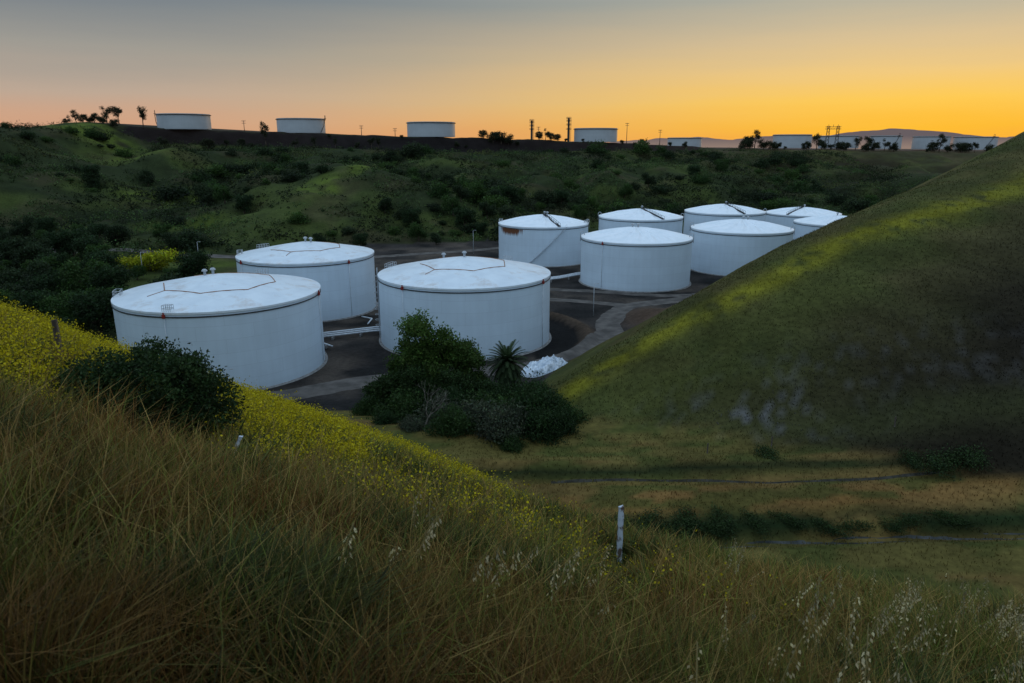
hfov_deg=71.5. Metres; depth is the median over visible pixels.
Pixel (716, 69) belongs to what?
sky
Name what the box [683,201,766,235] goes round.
storage tank
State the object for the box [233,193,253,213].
tree
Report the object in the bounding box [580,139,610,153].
shrub
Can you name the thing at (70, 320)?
tree
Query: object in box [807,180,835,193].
shrub
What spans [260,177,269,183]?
shrub
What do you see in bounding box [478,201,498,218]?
tree
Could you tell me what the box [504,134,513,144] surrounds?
tree
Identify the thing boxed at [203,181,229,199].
shrub
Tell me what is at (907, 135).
hills
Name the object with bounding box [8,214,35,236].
tree
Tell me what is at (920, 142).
storage tank
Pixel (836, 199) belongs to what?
shrub
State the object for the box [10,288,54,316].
tree
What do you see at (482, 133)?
tree
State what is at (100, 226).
tree
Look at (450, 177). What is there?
tree
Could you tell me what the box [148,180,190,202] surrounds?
shrub
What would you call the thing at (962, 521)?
shrub
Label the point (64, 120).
tree
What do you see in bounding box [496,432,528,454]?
shrub
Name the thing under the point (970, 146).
tree
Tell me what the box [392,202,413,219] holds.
shrub
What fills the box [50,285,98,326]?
tree
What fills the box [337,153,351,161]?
shrub
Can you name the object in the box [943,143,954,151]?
tree
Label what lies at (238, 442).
fence post
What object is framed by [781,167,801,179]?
shrub
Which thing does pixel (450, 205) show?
tree
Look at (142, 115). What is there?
tree
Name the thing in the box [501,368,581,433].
shrub
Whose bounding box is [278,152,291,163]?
shrub
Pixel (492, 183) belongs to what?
shrub
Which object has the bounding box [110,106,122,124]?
tree
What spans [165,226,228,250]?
shrub
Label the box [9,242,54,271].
tree
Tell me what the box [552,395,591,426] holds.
shrub
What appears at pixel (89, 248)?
tree
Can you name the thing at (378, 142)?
tree
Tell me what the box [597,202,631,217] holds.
shrub
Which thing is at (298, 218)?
shrub
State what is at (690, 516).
shrub
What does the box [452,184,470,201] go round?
tree
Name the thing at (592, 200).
shrub
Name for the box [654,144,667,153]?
shrub
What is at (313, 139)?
tree
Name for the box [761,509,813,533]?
shrub
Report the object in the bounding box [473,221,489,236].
tree
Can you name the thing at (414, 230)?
tree
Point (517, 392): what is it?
shrub
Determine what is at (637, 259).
storage tank
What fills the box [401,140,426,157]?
shrub
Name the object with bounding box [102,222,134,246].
tree
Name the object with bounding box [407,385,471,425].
shrub
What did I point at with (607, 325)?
road
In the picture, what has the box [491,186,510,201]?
shrub
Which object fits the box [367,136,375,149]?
tree
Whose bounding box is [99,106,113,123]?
tree
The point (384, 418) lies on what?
shrub
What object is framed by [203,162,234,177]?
shrub
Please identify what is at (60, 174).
shrub
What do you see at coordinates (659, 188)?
shrub
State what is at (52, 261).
tree
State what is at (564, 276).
pipeline
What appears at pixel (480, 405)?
shrub
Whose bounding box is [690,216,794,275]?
storage tank
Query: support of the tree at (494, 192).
on the ground at (572, 324)
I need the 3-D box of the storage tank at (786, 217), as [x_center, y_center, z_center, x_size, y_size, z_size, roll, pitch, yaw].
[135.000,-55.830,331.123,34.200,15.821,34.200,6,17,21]
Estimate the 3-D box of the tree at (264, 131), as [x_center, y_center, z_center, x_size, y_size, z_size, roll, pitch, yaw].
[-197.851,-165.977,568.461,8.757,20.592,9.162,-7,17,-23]
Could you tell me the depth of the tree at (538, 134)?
613.85 m
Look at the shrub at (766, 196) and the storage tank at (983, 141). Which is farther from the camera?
the storage tank at (983, 141)
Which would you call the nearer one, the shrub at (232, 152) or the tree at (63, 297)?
the tree at (63, 297)
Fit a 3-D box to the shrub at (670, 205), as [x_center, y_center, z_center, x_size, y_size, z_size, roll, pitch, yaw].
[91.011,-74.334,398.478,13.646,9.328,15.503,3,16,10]
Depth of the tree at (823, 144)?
722.91 m
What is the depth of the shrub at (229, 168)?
460.92 m
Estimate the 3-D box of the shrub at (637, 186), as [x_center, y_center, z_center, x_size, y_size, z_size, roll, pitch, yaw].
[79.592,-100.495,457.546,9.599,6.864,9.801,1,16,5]
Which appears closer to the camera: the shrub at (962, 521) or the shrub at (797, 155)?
the shrub at (962, 521)
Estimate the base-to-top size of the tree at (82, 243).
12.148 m
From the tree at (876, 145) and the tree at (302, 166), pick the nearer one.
the tree at (302, 166)
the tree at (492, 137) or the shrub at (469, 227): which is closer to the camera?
the shrub at (469, 227)
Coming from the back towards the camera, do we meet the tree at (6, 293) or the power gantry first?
the power gantry
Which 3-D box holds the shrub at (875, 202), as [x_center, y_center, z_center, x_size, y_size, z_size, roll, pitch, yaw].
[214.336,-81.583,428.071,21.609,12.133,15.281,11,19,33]
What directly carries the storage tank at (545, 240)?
on the ground at (572, 324)
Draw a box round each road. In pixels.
[55,247,498,257]
[267,297,688,399]
[550,288,694,296]
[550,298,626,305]
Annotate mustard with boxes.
[0,296,798,640]
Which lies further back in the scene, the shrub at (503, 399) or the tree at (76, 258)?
the tree at (76, 258)
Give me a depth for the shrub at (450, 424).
83.62 m
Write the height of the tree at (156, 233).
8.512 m
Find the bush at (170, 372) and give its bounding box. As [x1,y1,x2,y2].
[44,333,252,441]
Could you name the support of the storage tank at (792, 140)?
on the ground at (572, 324)
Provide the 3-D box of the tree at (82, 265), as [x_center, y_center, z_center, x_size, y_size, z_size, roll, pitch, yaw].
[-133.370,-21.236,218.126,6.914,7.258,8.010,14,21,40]
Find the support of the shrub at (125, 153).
on the ground at (572, 324)
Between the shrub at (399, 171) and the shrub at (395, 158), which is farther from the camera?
the shrub at (395, 158)
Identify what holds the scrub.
on the ground at (572, 324)
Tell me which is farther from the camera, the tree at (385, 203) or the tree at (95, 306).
the tree at (385, 203)
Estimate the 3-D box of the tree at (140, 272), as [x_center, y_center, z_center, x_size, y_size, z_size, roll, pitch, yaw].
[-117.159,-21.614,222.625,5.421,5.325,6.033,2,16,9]
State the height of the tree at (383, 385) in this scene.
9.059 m
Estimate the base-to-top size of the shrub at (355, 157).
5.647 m
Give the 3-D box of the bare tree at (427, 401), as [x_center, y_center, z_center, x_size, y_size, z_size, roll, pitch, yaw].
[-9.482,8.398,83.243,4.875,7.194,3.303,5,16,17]
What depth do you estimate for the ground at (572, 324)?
98.59 m
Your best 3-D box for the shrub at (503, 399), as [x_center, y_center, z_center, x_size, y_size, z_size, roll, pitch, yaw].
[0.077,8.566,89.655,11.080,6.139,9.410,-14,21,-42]
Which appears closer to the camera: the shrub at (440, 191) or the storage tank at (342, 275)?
the storage tank at (342, 275)
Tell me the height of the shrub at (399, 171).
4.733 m
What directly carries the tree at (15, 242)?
on the ground at (572, 324)
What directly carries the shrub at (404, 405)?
on the ground at (572, 324)
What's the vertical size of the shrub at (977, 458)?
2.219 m
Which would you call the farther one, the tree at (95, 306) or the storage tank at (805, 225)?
the storage tank at (805, 225)
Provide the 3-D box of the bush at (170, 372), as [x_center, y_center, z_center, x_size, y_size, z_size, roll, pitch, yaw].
[-6.041,0.975,11.832,3.467,2.034,2.654,0,16,0]
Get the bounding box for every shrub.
[1,122,11,126]
[1,153,26,165]
[14,130,37,139]
[40,136,53,141]
[54,172,66,176]
[64,126,81,132]
[64,163,81,172]
[79,172,102,184]
[80,125,104,139]
[84,178,106,189]
[89,129,114,141]
[106,144,115,148]
[113,146,135,157]
[115,247,184,271]
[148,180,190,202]
[160,215,186,226]
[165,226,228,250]
[174,231,199,241]
[185,167,212,181]
[188,174,204,180]
[201,178,219,186]
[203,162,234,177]
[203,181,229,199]
[217,163,231,171]
[224,146,238,157]
[232,165,246,172]
[236,160,262,173]
[241,187,250,192]
[252,146,274,155]
[259,167,269,174]
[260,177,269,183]
[271,150,289,161]
[273,145,291,152]
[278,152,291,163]
[279,171,310,182]
[283,209,313,224]
[313,163,333,173]
[325,230,337,236]
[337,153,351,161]
[341,226,356,234]
[349,390,383,415]
[349,395,369,411]
[350,155,363,161]
[366,382,427,420]
[371,152,380,159]
[371,408,402,426]
[377,161,395,169]
[381,155,391,159]
[385,149,397,156]
[386,226,402,234]
[388,168,406,174]
[390,155,401,161]
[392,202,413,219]
[396,413,431,434]
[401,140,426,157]
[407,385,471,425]
[417,380,468,417]
[419,402,481,439]
[421,144,434,154]
[423,202,441,213]
[426,178,454,199]
[437,220,448,224]
[438,394,499,433]
[448,229,463,236]
[451,174,478,188]
[458,221,477,234]
[462,389,505,404]
[462,398,538,446]
[464,182,492,204]
[476,192,510,207]
[478,175,503,190]
[478,375,518,401]
[482,384,540,419]
[489,179,532,194]
[489,209,528,240]
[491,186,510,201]
[494,160,510,167]
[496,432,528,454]
[497,204,516,216]
[497,375,550,399]
[500,373,521,389]
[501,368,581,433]
[513,206,529,213]
[516,396,574,446]
[525,372,557,396]
[529,190,553,202]
[535,188,560,206]
[539,385,577,405]
[542,401,582,438]
[548,203,555,208]
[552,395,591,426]
[559,147,569,151]
[563,178,575,187]
[579,194,601,211]
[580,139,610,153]
[587,157,608,169]
[593,203,608,214]
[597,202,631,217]
[599,199,635,214]
[601,512,628,526]
[623,504,668,532]
[629,139,657,154]
[630,180,640,189]
[641,201,667,209]
[647,520,699,541]
[651,184,672,193]
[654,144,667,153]
[656,150,677,157]
[664,200,680,212]
[664,502,705,539]
[667,203,693,218]
[681,517,737,539]
[690,172,711,184]
[690,200,708,207]
[704,504,741,545]
[706,150,721,155]
[707,154,722,160]
[739,506,773,542]
[749,157,770,168]
[749,442,787,463]
[750,190,776,200]
[758,200,781,209]
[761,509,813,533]
[765,155,782,165]
[770,197,794,206]
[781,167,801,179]
[785,149,814,162]
[787,157,807,166]
[792,163,812,172]
[800,508,856,539]
[805,197,817,203]
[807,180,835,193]
[822,191,848,205]
[833,516,881,533]
[840,197,872,211]
[858,196,884,207]
[875,516,907,538]
[884,511,937,532]
[894,443,928,474]
[914,443,969,482]
[922,507,985,530]
[945,442,994,473]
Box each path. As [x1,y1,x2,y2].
[551,471,940,483]
[705,533,1023,547]
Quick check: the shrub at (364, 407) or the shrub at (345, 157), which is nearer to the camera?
the shrub at (364, 407)
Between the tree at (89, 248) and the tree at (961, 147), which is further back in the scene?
the tree at (961, 147)
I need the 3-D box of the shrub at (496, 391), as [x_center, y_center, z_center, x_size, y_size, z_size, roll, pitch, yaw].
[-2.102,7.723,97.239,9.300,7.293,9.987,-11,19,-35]
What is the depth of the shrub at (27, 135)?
425.96 m
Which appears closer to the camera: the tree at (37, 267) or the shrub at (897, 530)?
the shrub at (897, 530)
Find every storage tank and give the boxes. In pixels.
[111,267,327,390]
[153,110,211,129]
[235,237,377,321]
[275,115,325,133]
[373,251,551,360]
[407,121,455,136]
[498,211,588,266]
[573,128,617,141]
[579,223,693,292]
[598,206,683,232]
[667,137,701,146]
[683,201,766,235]
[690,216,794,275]
[765,204,841,227]
[772,134,811,147]
[793,212,845,239]
[818,135,859,147]
[869,135,902,148]
[911,136,950,148]
[952,135,998,149]
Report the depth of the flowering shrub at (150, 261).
235.03 m
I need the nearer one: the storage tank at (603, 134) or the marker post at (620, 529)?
the marker post at (620, 529)
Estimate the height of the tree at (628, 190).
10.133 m
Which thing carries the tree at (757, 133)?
on the ground at (572, 324)
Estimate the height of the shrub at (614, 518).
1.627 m
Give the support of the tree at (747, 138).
on the ground at (572, 324)
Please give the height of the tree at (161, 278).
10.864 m
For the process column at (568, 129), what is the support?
on the ground at (572, 324)
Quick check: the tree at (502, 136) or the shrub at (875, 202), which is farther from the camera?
the tree at (502, 136)
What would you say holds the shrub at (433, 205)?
on the ground at (572, 324)
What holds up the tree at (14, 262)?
on the ground at (572, 324)
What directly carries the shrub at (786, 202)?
on the ground at (572, 324)
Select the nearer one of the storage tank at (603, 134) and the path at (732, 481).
the path at (732, 481)
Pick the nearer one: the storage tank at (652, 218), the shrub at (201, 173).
the storage tank at (652, 218)
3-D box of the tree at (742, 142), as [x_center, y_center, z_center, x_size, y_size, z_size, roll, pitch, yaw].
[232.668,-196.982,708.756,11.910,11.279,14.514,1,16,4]
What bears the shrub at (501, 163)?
on the ground at (572, 324)
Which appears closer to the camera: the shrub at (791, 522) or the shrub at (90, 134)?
the shrub at (791, 522)
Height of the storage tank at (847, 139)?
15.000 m
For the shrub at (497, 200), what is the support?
on the ground at (572, 324)
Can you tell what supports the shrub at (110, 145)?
on the ground at (572, 324)
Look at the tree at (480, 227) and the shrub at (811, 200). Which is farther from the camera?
the shrub at (811, 200)
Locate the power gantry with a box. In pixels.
[824,124,841,149]
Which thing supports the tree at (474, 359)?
on the ground at (572, 324)
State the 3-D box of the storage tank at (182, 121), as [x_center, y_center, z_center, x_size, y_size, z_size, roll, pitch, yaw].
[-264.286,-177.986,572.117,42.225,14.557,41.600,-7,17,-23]
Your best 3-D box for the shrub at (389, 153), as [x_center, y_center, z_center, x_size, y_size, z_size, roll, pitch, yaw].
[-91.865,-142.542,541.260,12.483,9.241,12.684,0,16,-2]
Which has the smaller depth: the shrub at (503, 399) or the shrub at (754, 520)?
the shrub at (754, 520)
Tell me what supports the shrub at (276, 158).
on the ground at (572, 324)
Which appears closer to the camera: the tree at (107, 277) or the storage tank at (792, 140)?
the tree at (107, 277)
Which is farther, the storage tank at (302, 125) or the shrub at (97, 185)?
the storage tank at (302, 125)
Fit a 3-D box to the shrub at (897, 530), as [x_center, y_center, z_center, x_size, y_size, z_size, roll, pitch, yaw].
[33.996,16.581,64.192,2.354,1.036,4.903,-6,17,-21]
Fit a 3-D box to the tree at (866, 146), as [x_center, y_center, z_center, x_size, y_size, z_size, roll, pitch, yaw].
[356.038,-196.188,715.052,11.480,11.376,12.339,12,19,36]
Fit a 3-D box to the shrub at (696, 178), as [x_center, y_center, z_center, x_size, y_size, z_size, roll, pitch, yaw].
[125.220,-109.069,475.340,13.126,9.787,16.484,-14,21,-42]
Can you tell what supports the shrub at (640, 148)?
on the ground at (572, 324)
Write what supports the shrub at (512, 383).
on the ground at (572, 324)
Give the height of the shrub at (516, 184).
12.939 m
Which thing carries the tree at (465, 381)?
on the ground at (572, 324)
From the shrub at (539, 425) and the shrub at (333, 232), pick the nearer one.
the shrub at (539, 425)
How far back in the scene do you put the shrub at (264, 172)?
404.97 m
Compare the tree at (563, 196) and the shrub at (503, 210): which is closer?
the shrub at (503, 210)
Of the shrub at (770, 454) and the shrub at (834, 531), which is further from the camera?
the shrub at (770, 454)
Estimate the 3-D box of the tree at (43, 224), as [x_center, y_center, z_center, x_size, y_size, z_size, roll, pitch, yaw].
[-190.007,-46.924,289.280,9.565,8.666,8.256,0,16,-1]
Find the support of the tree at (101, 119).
on the ground at (572, 324)
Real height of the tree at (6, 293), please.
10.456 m
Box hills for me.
[571,128,1013,147]
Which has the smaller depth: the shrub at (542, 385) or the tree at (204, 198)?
the shrub at (542, 385)
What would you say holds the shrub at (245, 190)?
on the ground at (572, 324)
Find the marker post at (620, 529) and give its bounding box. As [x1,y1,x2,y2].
[616,505,623,562]
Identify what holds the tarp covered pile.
on the ground at (572, 324)
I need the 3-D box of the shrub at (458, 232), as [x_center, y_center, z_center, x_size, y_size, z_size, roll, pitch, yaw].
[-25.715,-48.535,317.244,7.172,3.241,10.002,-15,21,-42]
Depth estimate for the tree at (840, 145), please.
719.46 m
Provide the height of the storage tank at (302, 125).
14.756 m
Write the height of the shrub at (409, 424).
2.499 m
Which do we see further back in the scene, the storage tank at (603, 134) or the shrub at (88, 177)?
the storage tank at (603, 134)
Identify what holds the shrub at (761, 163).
on the ground at (572, 324)
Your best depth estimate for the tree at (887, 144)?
720.44 m
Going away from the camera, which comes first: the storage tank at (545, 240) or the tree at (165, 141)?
the storage tank at (545, 240)
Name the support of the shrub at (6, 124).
on the ground at (572, 324)
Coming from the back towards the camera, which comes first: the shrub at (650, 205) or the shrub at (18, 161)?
the shrub at (650, 205)
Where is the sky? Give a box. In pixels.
[0,0,1023,140]
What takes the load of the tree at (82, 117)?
on the ground at (572, 324)
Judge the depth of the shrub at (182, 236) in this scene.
287.58 m
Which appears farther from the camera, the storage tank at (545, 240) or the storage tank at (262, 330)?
the storage tank at (545, 240)
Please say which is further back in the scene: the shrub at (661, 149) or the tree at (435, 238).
the shrub at (661, 149)
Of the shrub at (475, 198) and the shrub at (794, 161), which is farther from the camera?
the shrub at (794, 161)
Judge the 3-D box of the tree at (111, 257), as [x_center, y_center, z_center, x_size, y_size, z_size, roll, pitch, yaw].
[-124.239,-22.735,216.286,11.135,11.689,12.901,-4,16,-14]
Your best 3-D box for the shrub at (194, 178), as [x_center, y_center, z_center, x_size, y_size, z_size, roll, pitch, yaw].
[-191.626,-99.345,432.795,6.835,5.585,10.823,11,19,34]
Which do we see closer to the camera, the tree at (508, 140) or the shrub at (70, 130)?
the shrub at (70, 130)
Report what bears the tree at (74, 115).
on the ground at (572, 324)
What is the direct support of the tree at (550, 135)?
on the ground at (572, 324)
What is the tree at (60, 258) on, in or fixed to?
on the ground at (572, 324)
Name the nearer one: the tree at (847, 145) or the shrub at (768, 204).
the shrub at (768, 204)
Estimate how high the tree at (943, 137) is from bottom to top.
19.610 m
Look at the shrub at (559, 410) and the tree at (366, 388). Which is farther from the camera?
the tree at (366, 388)
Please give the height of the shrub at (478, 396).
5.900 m
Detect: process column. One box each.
[529,119,533,138]
[566,117,570,141]
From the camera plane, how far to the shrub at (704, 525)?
63.23 m
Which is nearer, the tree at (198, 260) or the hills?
the tree at (198, 260)
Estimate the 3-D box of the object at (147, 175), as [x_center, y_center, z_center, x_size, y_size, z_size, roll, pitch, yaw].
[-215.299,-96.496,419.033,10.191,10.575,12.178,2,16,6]
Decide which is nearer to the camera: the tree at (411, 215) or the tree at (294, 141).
the tree at (411, 215)
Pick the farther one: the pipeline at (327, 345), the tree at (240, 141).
the tree at (240, 141)
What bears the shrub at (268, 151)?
on the ground at (572, 324)
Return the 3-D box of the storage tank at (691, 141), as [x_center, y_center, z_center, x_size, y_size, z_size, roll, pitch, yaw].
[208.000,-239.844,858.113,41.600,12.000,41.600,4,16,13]
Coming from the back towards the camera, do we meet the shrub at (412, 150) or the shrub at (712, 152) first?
the shrub at (712, 152)
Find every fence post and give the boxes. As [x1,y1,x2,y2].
[51,319,62,353]
[234,436,242,452]
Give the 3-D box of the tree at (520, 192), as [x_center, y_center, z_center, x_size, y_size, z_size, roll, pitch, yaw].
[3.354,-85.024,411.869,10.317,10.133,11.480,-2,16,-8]
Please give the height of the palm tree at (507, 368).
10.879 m
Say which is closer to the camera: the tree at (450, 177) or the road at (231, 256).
the road at (231, 256)
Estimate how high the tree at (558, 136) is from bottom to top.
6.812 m
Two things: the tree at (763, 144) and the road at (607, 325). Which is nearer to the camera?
the road at (607, 325)
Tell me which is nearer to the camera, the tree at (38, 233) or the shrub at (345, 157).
the tree at (38, 233)
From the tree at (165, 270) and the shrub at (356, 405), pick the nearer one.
the shrub at (356, 405)
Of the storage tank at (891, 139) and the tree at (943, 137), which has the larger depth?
the storage tank at (891, 139)
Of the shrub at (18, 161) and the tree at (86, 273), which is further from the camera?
the shrub at (18, 161)
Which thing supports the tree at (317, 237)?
on the ground at (572, 324)
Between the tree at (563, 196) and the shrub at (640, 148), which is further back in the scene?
the shrub at (640, 148)
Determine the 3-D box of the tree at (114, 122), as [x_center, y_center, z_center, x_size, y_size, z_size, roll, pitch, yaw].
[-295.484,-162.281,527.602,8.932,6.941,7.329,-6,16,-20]
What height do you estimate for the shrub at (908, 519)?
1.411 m
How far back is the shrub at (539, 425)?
82.03 m
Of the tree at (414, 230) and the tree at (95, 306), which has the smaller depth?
the tree at (95, 306)
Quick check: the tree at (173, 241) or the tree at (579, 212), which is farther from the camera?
the tree at (579, 212)
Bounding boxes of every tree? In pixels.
[0,236,30,266]
[0,288,19,307]
[4,257,55,285]
[6,240,45,268]
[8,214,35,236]
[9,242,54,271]
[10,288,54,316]
[18,254,59,274]
[24,236,54,249]
[28,272,60,294]
[30,217,57,233]
[32,229,44,240]
[33,291,90,330]
[34,251,71,268]
[40,228,70,254]
[42,311,77,328]
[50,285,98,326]
[52,256,107,294]
[55,227,90,257]
[60,256,78,268]
[62,116,70,122]
[63,261,86,280]
[66,286,124,337]
[67,233,104,259]
[69,110,78,120]
[78,114,88,121]
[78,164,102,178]
[80,246,122,269]
[81,262,126,283]
[82,243,113,261]
[86,222,111,238]
[86,263,137,291]
[88,112,98,122]
[94,114,108,123]
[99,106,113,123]
[99,285,128,322]
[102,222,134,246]
[108,118,119,126]
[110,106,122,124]
[130,264,147,279]
[136,105,147,128]
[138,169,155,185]
[147,270,180,283]
[150,222,174,240]
[156,136,169,144]
[160,232,184,248]
[162,268,177,278]
[172,249,215,277]
[195,187,215,203]
[199,138,214,148]
[213,185,234,203]
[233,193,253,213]
[236,138,245,144]
[259,121,268,144]
[291,137,298,148]
[295,160,309,174]
[309,136,316,144]
[312,232,326,241]
[351,232,368,246]
[360,375,389,403]
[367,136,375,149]
[368,361,419,405]
[376,137,380,147]
[377,196,392,212]
[380,308,468,388]
[391,361,448,407]
[399,207,422,224]
[404,167,420,178]
[405,221,428,240]
[418,381,447,430]
[429,232,441,244]
[430,362,478,401]
[436,173,454,187]
[439,194,463,215]
[451,206,478,226]
[451,336,488,381]
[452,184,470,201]
[467,182,486,202]
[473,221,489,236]
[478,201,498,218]
[479,130,487,138]
[486,131,499,142]
[486,339,528,388]
[488,188,503,201]
[495,130,506,143]
[499,185,518,200]
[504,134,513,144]
[512,187,525,201]
[535,131,543,139]
[547,133,555,140]
[553,134,560,139]
[554,189,569,203]
[571,204,588,219]
[617,183,634,197]
[641,172,656,186]
[686,164,700,176]
[713,158,729,172]
[740,139,750,148]
[743,136,755,147]
[751,130,761,147]
[757,139,768,148]
[767,140,778,149]
[801,141,811,149]
[812,133,821,149]
[818,139,827,149]
[834,141,845,149]
[843,142,851,149]
[854,136,862,150]
[861,142,870,151]
[864,136,874,144]
[870,141,880,150]
[882,139,890,150]
[888,142,898,151]
[927,142,940,151]
[937,133,947,151]
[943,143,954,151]
[953,141,967,152]
[963,142,973,151]
[971,142,979,152]
[983,144,994,150]
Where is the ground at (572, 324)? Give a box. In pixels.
[0,122,1023,650]
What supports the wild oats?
on the ground at (572, 324)
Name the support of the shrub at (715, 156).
on the ground at (572, 324)
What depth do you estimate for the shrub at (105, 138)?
495.08 m
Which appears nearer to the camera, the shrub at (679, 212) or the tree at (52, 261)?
the tree at (52, 261)
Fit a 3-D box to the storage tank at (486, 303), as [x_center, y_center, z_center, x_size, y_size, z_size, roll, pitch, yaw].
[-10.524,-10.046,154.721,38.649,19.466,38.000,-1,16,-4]
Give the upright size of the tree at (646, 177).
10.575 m
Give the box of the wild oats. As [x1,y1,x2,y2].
[338,491,1023,682]
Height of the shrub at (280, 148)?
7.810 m
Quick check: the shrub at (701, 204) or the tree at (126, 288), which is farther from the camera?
the shrub at (701, 204)
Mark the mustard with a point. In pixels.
(294, 406)
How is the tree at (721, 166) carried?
on the ground at (572, 324)
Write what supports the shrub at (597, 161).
on the ground at (572, 324)
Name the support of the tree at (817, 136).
on the ground at (572, 324)
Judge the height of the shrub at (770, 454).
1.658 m
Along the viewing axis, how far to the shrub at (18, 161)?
382.22 m
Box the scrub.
[0,119,942,260]
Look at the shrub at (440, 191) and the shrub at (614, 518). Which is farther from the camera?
the shrub at (440, 191)
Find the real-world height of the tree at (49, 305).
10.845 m
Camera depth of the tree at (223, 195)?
356.24 m
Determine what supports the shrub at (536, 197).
on the ground at (572, 324)
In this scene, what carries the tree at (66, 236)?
on the ground at (572, 324)
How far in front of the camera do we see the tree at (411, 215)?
320.49 m
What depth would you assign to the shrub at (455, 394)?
93.07 m
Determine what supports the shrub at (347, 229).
on the ground at (572, 324)
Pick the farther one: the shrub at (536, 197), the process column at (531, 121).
the process column at (531, 121)
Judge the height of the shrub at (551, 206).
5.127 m
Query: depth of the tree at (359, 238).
290.85 m
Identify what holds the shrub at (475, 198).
on the ground at (572, 324)
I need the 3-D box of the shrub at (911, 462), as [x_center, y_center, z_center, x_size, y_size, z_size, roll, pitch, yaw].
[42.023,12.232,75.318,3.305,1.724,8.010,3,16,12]
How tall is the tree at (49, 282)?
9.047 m
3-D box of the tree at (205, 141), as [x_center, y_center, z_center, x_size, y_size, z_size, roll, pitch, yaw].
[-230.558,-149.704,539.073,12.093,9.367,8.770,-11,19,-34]
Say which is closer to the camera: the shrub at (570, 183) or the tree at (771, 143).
the shrub at (570, 183)
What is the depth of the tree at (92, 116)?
528.68 m
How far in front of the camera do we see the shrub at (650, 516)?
64.22 m
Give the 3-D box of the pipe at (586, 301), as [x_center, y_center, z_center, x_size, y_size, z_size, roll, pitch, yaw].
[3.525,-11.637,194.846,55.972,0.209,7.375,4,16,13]
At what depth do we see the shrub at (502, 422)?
81.97 m
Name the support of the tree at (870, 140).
on the ground at (572, 324)
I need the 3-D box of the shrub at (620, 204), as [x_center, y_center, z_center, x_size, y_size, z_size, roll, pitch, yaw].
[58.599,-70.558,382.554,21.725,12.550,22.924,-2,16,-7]
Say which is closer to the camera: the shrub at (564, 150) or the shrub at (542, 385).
the shrub at (542, 385)
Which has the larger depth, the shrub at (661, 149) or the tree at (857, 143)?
the tree at (857, 143)
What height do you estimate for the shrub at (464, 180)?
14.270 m
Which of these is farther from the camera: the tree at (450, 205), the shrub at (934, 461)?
the tree at (450, 205)
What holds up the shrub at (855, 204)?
on the ground at (572, 324)
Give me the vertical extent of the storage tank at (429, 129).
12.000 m
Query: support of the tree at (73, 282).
on the ground at (572, 324)
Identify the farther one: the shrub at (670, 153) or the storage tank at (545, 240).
the shrub at (670, 153)
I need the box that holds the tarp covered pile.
[521,354,567,377]
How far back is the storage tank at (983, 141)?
837.38 m
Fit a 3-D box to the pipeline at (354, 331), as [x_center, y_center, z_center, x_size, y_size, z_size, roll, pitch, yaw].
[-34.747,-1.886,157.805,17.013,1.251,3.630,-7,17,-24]
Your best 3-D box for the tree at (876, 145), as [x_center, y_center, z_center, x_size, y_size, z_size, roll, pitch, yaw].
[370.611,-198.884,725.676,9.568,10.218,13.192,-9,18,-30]
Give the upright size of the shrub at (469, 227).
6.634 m
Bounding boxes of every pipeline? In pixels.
[323,326,380,339]
[324,316,372,348]
[550,272,580,281]
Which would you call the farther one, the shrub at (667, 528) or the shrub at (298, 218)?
the shrub at (298, 218)
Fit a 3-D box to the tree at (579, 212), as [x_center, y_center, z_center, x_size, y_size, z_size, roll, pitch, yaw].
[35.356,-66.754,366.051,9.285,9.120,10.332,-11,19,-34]
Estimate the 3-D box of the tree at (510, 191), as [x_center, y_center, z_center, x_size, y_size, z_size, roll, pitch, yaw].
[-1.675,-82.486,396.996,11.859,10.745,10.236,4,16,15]
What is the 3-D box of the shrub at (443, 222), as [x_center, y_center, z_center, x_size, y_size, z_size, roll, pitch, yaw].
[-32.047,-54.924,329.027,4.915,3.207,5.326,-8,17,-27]
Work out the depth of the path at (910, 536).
63.28 m
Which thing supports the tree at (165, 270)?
on the ground at (572, 324)
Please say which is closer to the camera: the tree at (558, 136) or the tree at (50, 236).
the tree at (50, 236)
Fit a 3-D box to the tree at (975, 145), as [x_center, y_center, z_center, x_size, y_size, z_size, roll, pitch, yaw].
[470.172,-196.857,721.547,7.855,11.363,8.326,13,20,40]
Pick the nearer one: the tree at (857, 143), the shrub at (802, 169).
the shrub at (802, 169)
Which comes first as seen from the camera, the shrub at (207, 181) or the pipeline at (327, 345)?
the pipeline at (327, 345)
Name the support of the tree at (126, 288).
on the ground at (572, 324)
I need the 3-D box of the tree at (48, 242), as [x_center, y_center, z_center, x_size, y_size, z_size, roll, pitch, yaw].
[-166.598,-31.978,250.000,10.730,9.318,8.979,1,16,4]
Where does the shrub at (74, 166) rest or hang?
on the ground at (572, 324)
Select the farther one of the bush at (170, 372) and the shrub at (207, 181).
the shrub at (207, 181)
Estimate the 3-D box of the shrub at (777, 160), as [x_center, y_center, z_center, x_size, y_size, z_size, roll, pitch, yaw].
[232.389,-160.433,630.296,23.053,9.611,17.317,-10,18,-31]
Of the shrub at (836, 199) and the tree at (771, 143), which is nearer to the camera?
the shrub at (836, 199)
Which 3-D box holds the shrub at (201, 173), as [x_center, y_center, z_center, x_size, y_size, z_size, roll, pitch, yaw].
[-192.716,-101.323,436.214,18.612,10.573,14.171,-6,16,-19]
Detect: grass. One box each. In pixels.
[0,300,1023,682]
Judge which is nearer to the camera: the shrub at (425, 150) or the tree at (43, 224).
the tree at (43, 224)
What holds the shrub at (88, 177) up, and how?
on the ground at (572, 324)
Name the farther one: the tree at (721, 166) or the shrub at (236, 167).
the tree at (721, 166)

